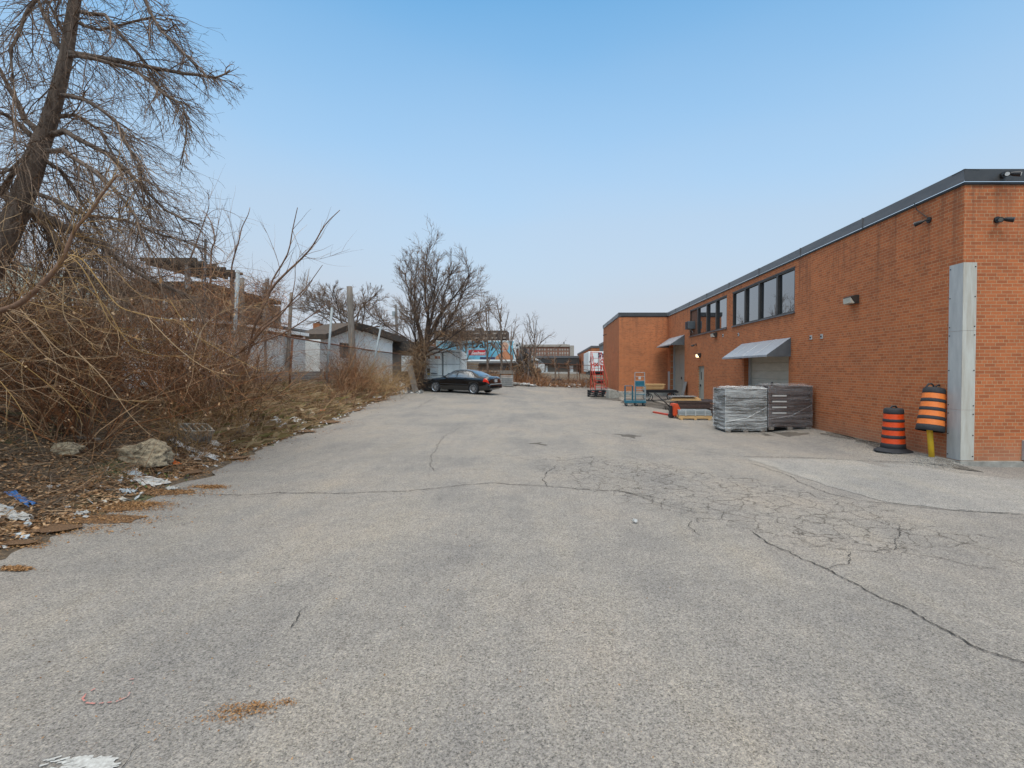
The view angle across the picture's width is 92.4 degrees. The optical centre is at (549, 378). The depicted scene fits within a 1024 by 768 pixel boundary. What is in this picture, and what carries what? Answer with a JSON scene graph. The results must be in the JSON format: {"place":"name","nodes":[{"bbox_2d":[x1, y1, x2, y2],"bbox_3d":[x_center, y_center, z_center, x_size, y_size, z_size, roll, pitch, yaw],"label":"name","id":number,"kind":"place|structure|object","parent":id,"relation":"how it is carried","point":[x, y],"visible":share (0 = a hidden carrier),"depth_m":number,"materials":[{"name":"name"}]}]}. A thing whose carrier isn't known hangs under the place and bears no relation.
{"place":"outdoors","nodes":[
{"label":"outdoors","id":0,"kind":"place"},
{"bbox_2d":[0,371,602,559],"bbox_3d":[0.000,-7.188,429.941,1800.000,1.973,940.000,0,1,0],"label":"ground","id":1,"kind":"structure","parent":0,"point":[6,553],"depth_m":7.55,"materials":[{"name":"soil"}]},
{"bbox_2d":[3,490,37,505],"bbox_3d":[-6.637,1.498,6.146,0.330,0.195,0.132,0,1,0],"label":"plastic sheet","id":2,"kind":"object","parent":1,"relation":"on","point":[14,492],"visible":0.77,"depth_m":6.15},
{"bbox_2d":[26,523,82,532],"bbox_3d":[-5.930,1.734,5.703,0.892,0.001,0.346,0,1,0],"label":"chaff drift","id":3,"kind":"object","parent":1,"relation":"on","point":[53,527],"visible":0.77,"depth_m":5.72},
{"bbox_2d":[0,256,123,405],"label":"bramble shrub","id":4,"kind":"object","parent":1,"relation":"on","point":[27,333],"visible":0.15,"depth_m":8.60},
{"bbox_2d":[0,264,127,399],"bbox_3d":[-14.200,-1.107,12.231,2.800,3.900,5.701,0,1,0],"label":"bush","id":5,"kind":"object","parent":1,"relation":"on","point":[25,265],"depth_m":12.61,"materials":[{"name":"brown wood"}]},
{"bbox_2d":[50,442,85,454],"bbox_3d":[-7.638,1.083,7.702,0.490,0.181,0.435,0,1,-20],"label":"stone","id":6,"kind":"object","parent":1,"relation":"on","point":[72,446],"visible":0.65,"depth_m":7.62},
{"bbox_2d":[0,198,152,413],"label":"bramble shrub","id":7,"kind":"object","parent":1,"relation":"on","point":[3,363],"visible":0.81,"depth_m":6.51,"materials":[{"name":"plant"}]},
{"bbox_2d":[0,0,252,405],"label":"leaning tree","id":8,"kind":"object","parent":1,"relation":"on","point":[29,164],"visible":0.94,"depth_m":7.04,"materials":[{"name":"brown plant"}]},
{"bbox_2d":[0,164,264,423],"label":"bramble shrub","id":9,"kind":"object","parent":1,"relation":"on","point":[27,347],"visible":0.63,"depth_m":7.58,"materials":[{"name":"plant"}]},
{"bbox_2d":[0,125,278,462],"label":"shrub","id":10,"kind":"object","parent":1,"relation":"on","point":[38,287],"visible":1,"depth_m":5.57,"materials":[{"name":"brown plant"}]},
{"bbox_2d":[0,130,289,411],"bbox_3d":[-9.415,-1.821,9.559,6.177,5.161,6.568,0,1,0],"label":"bramble shrub","id":11,"kind":"object","parent":1,"relation":"on","point":[62,341],"visible":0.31,"depth_m":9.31,"materials":[{"name":"plant"}]},
{"bbox_2d":[115,438,174,466],"bbox_3d":[-7.171,1.279,8.662,1.037,0.442,0.743,0,1,0],"label":"boulder","id":12,"kind":"object","parent":1,"relation":"on","point":[163,449],"visible":0.77,"depth_m":8.48,"materials":[{"name":"stone"}]},
{"bbox_2d":[127,476,171,486],"bbox_3d":[-6.473,1.641,7.969,0.547,0.133,0.470,0,1,0],"label":"plastic sheet","id":13,"kind":"object","parent":1,"relation":"on","point":[147,481],"visible":0.74,"depth_m":7.93,"materials":[{"name":"plastic"}]},
{"bbox_2d":[4,233,298,396],"bbox_3d":[-10.041,-1.666,12.860,6.344,4.638,7.255,0,1,0],"label":"bramble shrub","id":14,"kind":"object","parent":1,"relation":"on","point":[247,311],"visible":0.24,"depth_m":12.94,"materials":[{"name":"plant"}]},
{"bbox_2d":[0,210,305,446],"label":"vine tangle","id":15,"kind":"object","parent":1,"relation":"on","point":[254,295],"visible":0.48,"depth_m":9.83,"materials":[{"name":"plant"}]},
{"bbox_2d":[188,169,266,319],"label":"upright saplings","id":16,"kind":"object","parent":15,"relation":"on","point":[212,248],"visible":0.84,"depth_m":11.40,"materials":[{"name":"brown plant"}]},
{"bbox_2d":[0,226,309,461],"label":"bramble shrub","id":17,"kind":"object","parent":1,"relation":"on","point":[58,412],"visible":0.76,"depth_m":8.14,"materials":[{"name":"plant"}]},
{"bbox_2d":[0,278,240,429],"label":"hanging leaves","id":18,"kind":"object","parent":17,"relation":"hanging from","point":[113,313],"visible":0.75,"depth_m":7.09,"materials":[{"name":"brown plant"}]},
{"bbox_2d":[0,265,361,427],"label":"bramble shrub","id":19,"kind":"object","parent":1,"relation":"on","point":[167,369],"visible":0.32,"depth_m":11.07,"materials":[{"name":"plant"}]},
{"bbox_2d":[94,258,280,326],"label":"weathered house","id":20,"kind":"structure","parent":1,"relation":"on","point":[193,264],"depth_m":19.55,"materials":[{"name":"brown wood"}]},
{"bbox_2d":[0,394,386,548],"bbox_3d":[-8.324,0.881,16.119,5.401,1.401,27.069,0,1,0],"label":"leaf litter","id":21,"kind":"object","parent":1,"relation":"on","point":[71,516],"visible":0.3,"depth_m":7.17,"materials":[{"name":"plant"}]},
{"bbox_2d":[0,504,33,520],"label":"plastic sheet","id":22,"kind":"object","parent":21,"relation":"on","point":[15,514],"visible":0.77,"depth_m":5.84,"materials":[{"name":"plastic"}]},
{"bbox_2d":[173,423,214,442],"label":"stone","id":23,"kind":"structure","parent":21,"relation":"on","point":[200,432],"depth_m":10.51,"materials":[{"name":"stone"}]},
{"bbox_2d":[0,361,401,543],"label":"fallen twigs","id":24,"kind":"object","parent":1,"relation":"on","point":[137,463],"visible":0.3,"depth_m":8.06,"materials":[{"name":"wood"}]},
{"bbox_2d":[155,303,265,415],"bbox_3d":[-7.640,-0.516,10.864,2.828,2.856,1.273,0,1,0],"label":"tilted trunk","id":25,"kind":"object","parent":1,"relation":"on","point":[239,352],"visible":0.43,"depth_m":11.03,"materials":[{"name":"brown plant"}]},
{"bbox_2d":[121,316,308,388],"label":"white garage","id":26,"kind":"structure","parent":1,"relation":"on","point":[304,334],"depth_m":20.82,"materials":[{"name":"metal"}]},
{"bbox_2d":[148,359,283,438],"bbox_3d":[-7.905,0.512,11.724,2.382,2.018,2.940,0,1,0],"label":"bramble shrub","id":27,"kind":"object","parent":1,"relation":"on","point":[234,416],"visible":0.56,"depth_m":11.62,"materials":[{"name":"brown plant"}]},
{"bbox_2d":[239,278,244,366],"bbox_3d":[-11.035,-1.667,17.571,0.206,3.895,0.200,0,1,0],"label":"timber post","id":28,"kind":"object","parent":1,"relation":"on","point":[242,281],"visible":0.22,"depth_m":17.50,"materials":[{"name":"grey wood"}]},
{"bbox_2d":[140,299,348,425],"bbox_3d":[-8.380,-0.295,12.871,5.556,3.382,3.177,0,1,0],"label":"bramble shrub","id":29,"kind":"object","parent":1,"relation":"on","point":[255,382],"visible":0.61,"depth_m":12.80,"materials":[{"name":"plant"}]},
{"bbox_2d":[117,379,403,449],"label":"dry grass","id":30,"kind":"structure","parent":1,"relation":"on","point":[278,433],"depth_m":14.38,"materials":[{"name":"plant"}]},
{"bbox_2d":[198,369,337,386],"bbox_3d":[-11.285,0.068,21.255,0.130,1.000,11.500,0,1,0],"label":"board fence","id":31,"kind":"object","parent":1,"relation":"on","point":[305,376],"visible":0.05,"depth_m":22.08,"materials":[{"name":"brown wood"}]},
{"bbox_2d":[193,307,352,406],"bbox_3d":[-8.517,-0.663,15.028,5.108,3.202,3.627,0,1,0],"label":"bramble shrub","id":32,"kind":"object","parent":1,"relation":"on","point":[259,354],"visible":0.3,"depth_m":15.35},
{"bbox_2d":[203,269,343,393],"bbox_3d":[-7.919,-1.245,13.043,4.854,3.355,0.742,0,1,0],"label":"leaning sapling","id":33,"kind":"object","parent":1,"relation":"on","point":[258,329],"visible":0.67,"depth_m":12.97,"materials":[{"name":"brown plant"}]},
{"bbox_2d":[163,239,399,389],"bbox_3d":[-9.700,-1.681,22.846,0.868,5.044,20.138,0,1,0],"label":"chain link fence","id":34,"kind":"object","parent":1,"relation":"on","point":[327,353],"visible":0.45,"depth_m":20.18,"materials":[{"name":"metal"}]},
{"bbox_2d":[285,292,292,377],"bbox_3d":[-11.423,-1.799,21.469,0.406,3.977,0.180,0,1,0],"label":"timber post","id":35,"kind":"object","parent":1,"relation":"on","point":[290,323],"visible":0.54,"depth_m":21.41,"materials":[{"name":"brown wood"}]},
{"bbox_2d":[0,382,587,547],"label":"rubbish scatter","id":36,"kind":"object","parent":1,"relation":"on","point":[122,498],"visible":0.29,"depth_m":7.65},
{"bbox_2d":[238,207,362,394],"bbox_3d":[-6.432,-1.974,12.523,3.172,4.788,0.923,0,1,0],"label":"forked sapling","id":37,"kind":"object","parent":1,"relation":"on","point":[268,296],"visible":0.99,"depth_m":12.45,"materials":[{"name":"brown plant"}]},
{"bbox_2d":[265,361,363,412],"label":"bramble shrub","id":38,"kind":"object","parent":1,"relation":"on","point":[286,385],"visible":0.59,"depth_m":17.76,"materials":[{"name":"brown plant"}]},
{"bbox_2d":[298,374,378,408],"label":"bramble shrub","id":39,"kind":"object","parent":1,"relation":"on","point":[341,392],"visible":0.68,"depth_m":20.07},
{"bbox_2d":[282,270,405,338],"bbox_3d":[-13.522,-3.593,33.073,9.431,8.010,5.020,0,1,17],"label":"bare tree","id":40,"kind":"object","parent":1,"relation":"on","point":[338,306],"visible":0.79,"depth_m":32.67,"materials":[{"name":"brown plant"}]},
{"bbox_2d":[292,339,409,403],"bbox_3d":[-8.912,-0.258,22.487,5.128,3.546,4.541,0,1,0],"label":"bramble shrub","id":41,"kind":"object","parent":1,"relation":"on","point":[350,381],"visible":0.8,"depth_m":22.38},
{"bbox_2d":[347,286,355,375],"bbox_3d":[-10.863,-2.333,26.960,0.524,5.505,0.400,0,1,0],"label":"utility pole","id":42,"kind":"object","parent":1,"relation":"on","point":[350,314],"visible":0.6,"depth_m":26.81,"materials":[{"name":"grey wood"}]},
{"bbox_2d":[305,323,406,382],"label":"curved roof shed","id":43,"kind":"structure","parent":1,"relation":"on","point":[320,333],"depth_m":30.21,"materials":[{"name":"grey metal"}]},
{"bbox_2d":[308,319,412,388],"bbox_3d":[-9.584,-1.016,23.959,4.626,3.953,5.382,0,1,0],"label":"bramble shrub","id":44,"kind":"object","parent":1,"relation":"on","point":[347,364],"visible":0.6,"depth_m":24.10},
{"bbox_2d":[319,341,427,398],"bbox_3d":[-9.150,-0.513,24.414,5.605,3.233,4.704,0,1,22],"label":"bramble shrub","id":45,"kind":"object","parent":1,"relation":"on","point":[379,387],"visible":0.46,"depth_m":24.72,"materials":[{"name":"brown plant"}]},
{"bbox_2d":[341,344,430,395],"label":"bramble shrub","id":46,"kind":"object","parent":1,"relation":"on","point":[404,374],"visible":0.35,"depth_m":27.81,"materials":[{"name":"brown plant"}]},
{"bbox_2d":[392,341,441,383],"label":"dark roofed shed","id":47,"kind":"structure","parent":1,"relation":"on","point":[397,346],"depth_m":40.88,"materials":[{"name":"paint"}]},
{"bbox_2d":[357,214,504,390],"bbox_3d":[-7.674,-4.372,31.466,9.992,12.298,9.580,0,1,0],"label":"bare tree","id":48,"kind":"object","parent":1,"relation":"on","point":[421,344],"visible":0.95,"depth_m":30.76,"materials":[{"name":"brown plant"}]},
{"bbox_2d":[434,328,508,343],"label":"building","id":49,"kind":"structure","parent":1,"relation":"on","point":[497,336],"depth_m":329.50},
{"bbox_2d":[436,340,515,374],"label":"billboard","id":50,"kind":"object","parent":1,"relation":"on","point":[480,356],"visible":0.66,"depth_m":55.94,"materials":[{"name":"blue"}]},
{"bbox_2d":[469,297,508,373],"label":"bare sapling","id":51,"kind":"object","parent":1,"relation":"on","point":[487,353],"visible":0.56,"depth_m":44.13,"materials":[{"name":"brown plant"}]},
{"bbox_2d":[477,293,515,375],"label":"bare sapling","id":52,"kind":"object","parent":1,"relation":"on","point":[499,321],"visible":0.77,"depth_m":44.30,"materials":[{"name":"brown plant"}]},
{"bbox_2d":[490,316,519,369],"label":"bare sapling","id":53,"kind":"object","parent":1,"relation":"on","point":[511,341],"visible":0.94,"depth_m":43.91,"materials":[{"name":"brown plant"}]},
{"bbox_2d":[467,356,578,373],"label":"warehouse","id":54,"kind":"structure","parent":1,"relation":"on","point":[561,360],"depth_m":110.75,"materials":[{"name":"paint"}]},
{"bbox_2d":[505,343,558,385],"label":"shrub","id":55,"kind":"object","parent":1,"relation":"on","point":[524,362],"visible":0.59,"depth_m":43.35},
{"bbox_2d":[476,364,598,387],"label":"scrub","id":56,"kind":"object","parent":1,"relation":"on","point":[546,384],"visible":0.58,"depth_m":41.40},
{"bbox_2d":[493,363,590,380],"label":"fence","id":57,"kind":"object","parent":1,"relation":"on","point":[556,368],"visible":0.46,"depth_m":44.98,"materials":[{"name":"metal"}]},
{"bbox_2d":[519,312,566,362],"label":"bare sapling","id":58,"kind":"object","parent":1,"relation":"on","point":[535,336],"visible":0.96,"depth_m":45.90,"materials":[{"name":"brown plant"}]},
{"bbox_2d":[516,343,573,355],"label":"apartment block","id":59,"kind":"structure","parent":1,"relation":"on","point":[568,350],"depth_m":199.79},
{"bbox_2d":[577,346,598,373],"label":"brick unit","id":60,"kind":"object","parent":1,"relation":"on","point":[586,350],"visible":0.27,"depth_m":103.76,"materials":[{"name":"brick"}]},
{"bbox_2d":[582,352,602,381],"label":"box truck","id":61,"kind":"object","parent":1,"relation":"on","point":[596,365],"visible":0.42,"depth_m":47.98,"materials":[{"name":"paint"}]},
{"bbox_2d":[603,169,1023,466],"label":"brick warehouse","id":62,"kind":"structure","parent":1,"relation":"on","point":[941,298],"depth_m":11.49,"materials":[{"name":"brick"}]},
{"bbox_2d":[673,345,684,395],"bbox_3d":[8.124,-0.433,30.347,0.100,3.450,3.300,0,1,0],"label":"loading door","id":63,"kind":"structure","parent":62,"relation":"in","point":[678,350],"depth_m":31.00,"materials":[{"name":"grey metal"}]},
{"bbox_2d":[699,366,703,398],"bbox_3d":[7.999,0.344,25.571,0.130,2.020,0.980,0,1,0],"label":"personnel door","id":64,"kind":"structure","parent":62,"relation":"in","point":[701,368],"depth_m":25.80,"materials":[{"name":"grey metal"}]},
{"bbox_2d":[689,295,726,336],"bbox_3d":[7.936,-3.049,24.696,0.165,1.510,5.760,0,1,0],"label":"window","id":65,"kind":"structure","parent":62,"relation":"in","point":[709,317],"depth_m":24.28,"materials":[{"name":"black glass"}]},
{"bbox_2d":[731,266,794,327],"bbox_3d":[7.936,-2.929,18.467,0.165,1.510,5.420,0,1,0],"label":"window","id":66,"kind":"structure","parent":62,"relation":"in","point":[773,296],"depth_m":18.01,"materials":[{"name":"black glass"}]},
{"bbox_2d":[748,357,788,387],"bbox_3d":[8.124,0.155,18.056,0.100,2.750,3.700,0,1,0],"label":"loading door","id":67,"kind":"structure","parent":62,"relation":"in","point":[761,370],"depth_m":18.26,"materials":[{"name":"grey metal"}]},
{"bbox_2d":[843,295,858,304],"bbox_3d":[7.798,-2.046,12.683,0.212,0.220,0.360,0,1,0],"label":"wall light","id":68,"kind":"object","parent":62,"relation":"attached to","point":[851,300],"visible":1,"depth_m":12.54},
{"bbox_2d":[993,216,1014,222],"bbox_3d":[8.523,-3.004,9.213,0.327,0.171,0.261,0,1,0],"label":"security camera","id":69,"kind":"object","parent":62,"relation":"attached to","point":[997,219],"visible":1,"depth_m":9.14,"materials":[{"name":"black plastic"}]},
{"bbox_2d":[1000,171,1021,177],"bbox_3d":[8.576,-3.825,9.137,0.327,0.171,0.261,0,1,0],"label":"security camera","id":70,"kind":"object","parent":62,"relation":"attached to","point":[1004,174],"visible":1,"depth_m":9.06,"materials":[{"name":"black plastic"}]},
{"bbox_2d":[0,385,1023,767],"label":"parking lot","id":71,"kind":"structure","parent":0,"point":[738,597],"depth_m":3.83,"materials":[{"name":"asphalt"}]},
{"bbox_2d":[0,539,37,544],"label":"chaff drift","id":72,"kind":"object","parent":71,"relation":"on","point":[28,541],"visible":0.98,"depth_m":5.22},
{"bbox_2d":[39,755,120,767],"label":"worn paint","id":73,"kind":"object","parent":71,"relation":"on","point":[87,761],"visible":1,"depth_m":2.33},
{"bbox_2d":[71,514,146,522],"bbox_3d":[-5.629,1.748,6.132,1.058,0.001,0.371,0,1,0],"label":"chaff drift","id":74,"kind":"object","parent":71,"relation":"on","point":[107,517],"visible":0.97,"depth_m":6.10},
{"bbox_2d":[142,489,194,494],"bbox_3d":[-5.897,1.722,7.474,0.995,0.001,0.378,0,1,0],"label":"chaff drift","id":75,"kind":"object","parent":71,"relation":"on","point":[151,492],"visible":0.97,"depth_m":7.44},
{"bbox_2d":[130,379,240,462],"bbox_3d":[-7.185,0.837,9.784,1.735,1.704,1.873,-1,1,-35],"label":"bramble shrub","id":76,"kind":"object","parent":71,"relation":"on","point":[177,436],"visible":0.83,"depth_m":9.65,"materials":[{"name":"brown plant"}]},
{"bbox_2d":[0,400,722,762],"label":"seed chaff","id":77,"kind":"object","parent":71,"relation":"on","point":[118,504],"visible":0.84,"depth_m":5.99,"materials":[{"name":"plant"}]},
{"bbox_2d":[407,365,418,392],"bbox_3d":[-8.249,0.053,29.590,0.340,1.750,0.060,-13,-5,-9],"label":"leaning board","id":78,"kind":"object","parent":71,"relation":"on","point":[414,387],"visible":0.64,"depth_m":29.56,"materials":[{"name":"brown wood"}]},
{"bbox_2d":[198,483,652,496],"bbox_3d":[-1.823,1.717,7.655,6.898,0.001,0.921,0,1,2],"label":"pavement crack","id":79,"kind":"object","parent":71,"relation":"on","point":[447,486],"visible":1,"depth_m":7.55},
{"bbox_2d":[424,350,466,378],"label":"garage","id":80,"kind":"structure","parent":71,"relation":"on","point":[451,364],"depth_m":32.28,"materials":[{"name":"paint"}]},
{"bbox_2d":[425,352,442,378],"bbox_3d":[-7.602,-0.625,32.211,1.125,2.410,0.125,0,1,-6],"label":"door","id":81,"kind":"structure","parent":80,"relation":"in","point":[439,364],"depth_m":32.23,"materials":[{"name":"paint"}]},
{"bbox_2d":[443,352,459,375],"bbox_3d":[-6.459,-0.628,32.342,1.125,2.410,0.125,0,1,-6],"label":"door","id":82,"kind":"structure","parent":80,"relation":"in","point":[452,364],"depth_m":32.34,"materials":[{"name":"paint"}]},
{"bbox_2d":[427,369,501,393],"bbox_3d":[-5.205,0.119,29.886,4.560,1.416,1.986,2,3,24],"label":"parked car","id":83,"kind":"object","parent":71,"relation":"on","point":[473,381],"visible":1,"depth_m":29.05,"materials":[{"name":"black paint"}]},
{"bbox_2d":[501,376,512,385],"bbox_3d":[-3.341,0.151,38.510,0.984,0.817,0.824,0,1,-4],"label":"box","id":84,"kind":"object","parent":71,"relation":"on","point":[506,381],"visible":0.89,"depth_m":38.17,"materials":[{"name":"paper"}]},
{"bbox_2d":[20,456,1018,767],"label":"loose grit","id":85,"kind":"object","parent":71,"relation":"on","point":[550,622],"visible":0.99,"depth_m":3.12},
{"bbox_2d":[590,352,607,393],"bbox_3d":[3.534,-0.461,35.538,1.130,3.070,2.118,0,1,-8],"label":"scissor lift","id":86,"kind":"object","parent":71,"relation":"on","point":[591,357],"visible":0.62,"depth_m":35.69,"materials":[{"name":"red paint"}]},
{"bbox_2d":[591,395,622,400],"bbox_3d":[3.589,1.223,31.493,2.082,0.073,5.271,0,1,0],"label":"dirt patch","id":87,"kind":"object","parent":71,"relation":"on","point":[604,398],"visible":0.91,"depth_m":31.44,"materials":[{"name":"soil"}]},
{"bbox_2d":[606,389,618,397],"bbox_3d":[4.119,0.965,32.033,0.717,0.578,0.800,0,1,-8],"label":"concrete block","id":88,"kind":"object","parent":87,"relation":"on","point":[610,393],"depth_m":31.65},
{"bbox_2d":[624,372,645,405],"bbox_3d":[4.394,0.519,25.215,1.082,1.732,0.650,0,1,6],"label":"platform cart","id":89,"kind":"object","parent":71,"relation":"on","point":[638,384],"visible":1,"depth_m":25.42,"materials":[{"name":"teal paint"}]},
{"bbox_2d":[643,389,678,400],"bbox_3d":[6.655,0.981,29.422,2.000,0.672,0.890,0,1,3],"label":"flat trolley","id":90,"kind":"object","parent":71,"relation":"on","point":[649,391],"visible":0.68,"depth_m":29.04,"materials":[{"name":"black metal"}]},
{"bbox_2d":[620,398,712,413],"bbox_3d":[6.178,1.330,25.227,3.152,0.102,13.064,0,1,-15],"label":"dirt patch","id":91,"kind":"object","parent":71,"relation":"on","point":[658,405],"visible":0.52,"depth_m":26.18,"materials":[{"name":"soil"}]},
{"bbox_2d":[654,392,679,417],"bbox_3d":[5.010,1.010,18.991,1.963,0.992,0.540,0,1,-6],"label":"pallet jack","id":92,"kind":"object","parent":71,"relation":"on","point":[673,408],"visible":0.81,"depth_m":18.87,"materials":[{"name":"orange paint"}]},
{"bbox_2d":[676,415,711,419],"bbox_3d":[5.454,1.437,18.631,1.204,0.148,0.950,0,1,5],"label":"lumber pallet","id":93,"kind":"object","parent":71,"relation":"on","point":[693,417],"visible":0.88,"depth_m":18.20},
{"bbox_2d":[677,409,711,415],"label":"steel beams","id":94,"kind":"structure","parent":93,"relation":"on","point":[700,412],"depth_m":18.23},
{"bbox_2d":[680,408,713,415],"bbox_3d":[6.022,1.382,20.381,1.766,0.195,1.700,0,1,2],"label":"folded rack","id":95,"kind":"object","parent":94,"relation":"on","point":[700,408],"visible":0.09,"depth_m":21.16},
{"bbox_2d":[669,404,713,411],"bbox_3d":[6.032,1.182,20.377,1.746,0.195,1.700,0,1,2],"label":"folded rack","id":96,"kind":"object","parent":95,"relation":"on","point":[698,407],"visible":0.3,"depth_m":19.58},
{"bbox_2d":[670,399,713,406],"bbox_3d":[6.042,0.982,20.373,1.726,0.195,1.700,0,1,2],"label":"folded rack","id":97,"kind":"object","parent":96,"relation":"on","point":[705,401],"visible":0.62,"depth_m":19.57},
{"bbox_2d":[670,397,700,400],"bbox_3d":[5.497,0.808,19.918,1.210,0.118,0.538,0,1,0],"label":"plank bundle","id":98,"kind":"object","parent":97,"relation":"on","point":[685,399],"visible":1,"depth_m":19.81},
{"bbox_2d":[713,386,766,432],"bbox_3d":[5.833,0.893,15.036,1.284,1.380,1.032,0,1,-2],"label":"crate stack","id":99,"kind":"object","parent":71,"relation":"on","point":[743,409],"visible":1,"depth_m":14.59,"materials":[{"name":"plastic"}]},
{"bbox_2d":[760,432,807,436],"bbox_3d":[6.630,1.554,13.990,1.439,0.091,0.910,1,1,35],"label":"dirt patch","id":100,"kind":"object","parent":71,"relation":"on","point":[788,434],"visible":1,"depth_m":13.92,"materials":[{"name":"soil"}]},
{"bbox_2d":[756,385,812,429],"bbox_3d":[7.147,0.812,14.985,1.340,1.379,1.032,0,1,1],"label":"crate stack","id":101,"kind":"object","parent":71,"relation":"on","point":[789,407],"visible":0.76,"depth_m":14.53,"materials":[{"name":"plastic"}]},
{"bbox_2d":[642,396,968,470],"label":"gravel","id":102,"kind":"structure","parent":71,"relation":"on","point":[921,464],"depth_m":9.90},
{"bbox_2d":[820,432,879,446],"bbox_3d":[7.781,1.525,12.309,0.698,0.006,3.111,0,1,0],"label":"dirt patch","id":103,"kind":"object","parent":71,"relation":"on","point":[849,437],"visible":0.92,"depth_m":12.50,"materials":[{"name":"soil"}]},
{"bbox_2d":[746,458,1023,514],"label":"asphalt repair","id":104,"kind":"structure","parent":71,"relation":"on","point":[921,486],"depth_m":7.96,"materials":[{"name":"asphalt"}]},
{"bbox_2d":[752,531,1022,661],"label":"pavement crack","id":105,"kind":"object","parent":71,"relation":"on","point":[896,603],"visible":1,"depth_m":3.87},
{"bbox_2d":[873,405,913,453],"bbox_3d":[7.470,1.067,10.643,0.725,0.989,0.725,0,1,-20],"label":"traffic drum","id":106,"kind":"object","parent":71,"relation":"on","point":[893,438],"visible":1,"depth_m":10.48,"materials":[{"name":"orange plastic"}]},
{"bbox_2d":[926,430,934,456],"bbox_3d":[7.700,1.164,9.884,0.400,1.159,0.400,0,1,0],"label":"bollard","id":107,"kind":"object","parent":71,"relation":"on","point":[930,443],"visible":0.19,"depth_m":9.85,"materials":[{"name":"metal"}]},
{"bbox_2d":[915,383,945,432],"bbox_3d":[7.734,0.569,9.895,0.486,0.974,0.486,10,-4,0],"label":"traffic drum","id":108,"kind":"object","parent":107,"relation":"on","point":[931,413],"visible":0.99,"depth_m":9.74,"materials":[{"name":"orange plastic"}]},
{"bbox_2d":[933,458,981,471],"bbox_3d":[7.592,1.635,9.266,0.500,0.108,0.824,0,1,-11],"label":"dirt patch","id":109,"kind":"object","parent":71,"relation":"on","point":[957,466],"visible":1,"depth_m":9.23,"materials":[{"name":"soil"}]},
{"bbox_2d":[0,0,1023,355],"label":"sky","id":110,"kind":"structure","parent":0,"point":[599,160],"materials":[{"name":"blue"}]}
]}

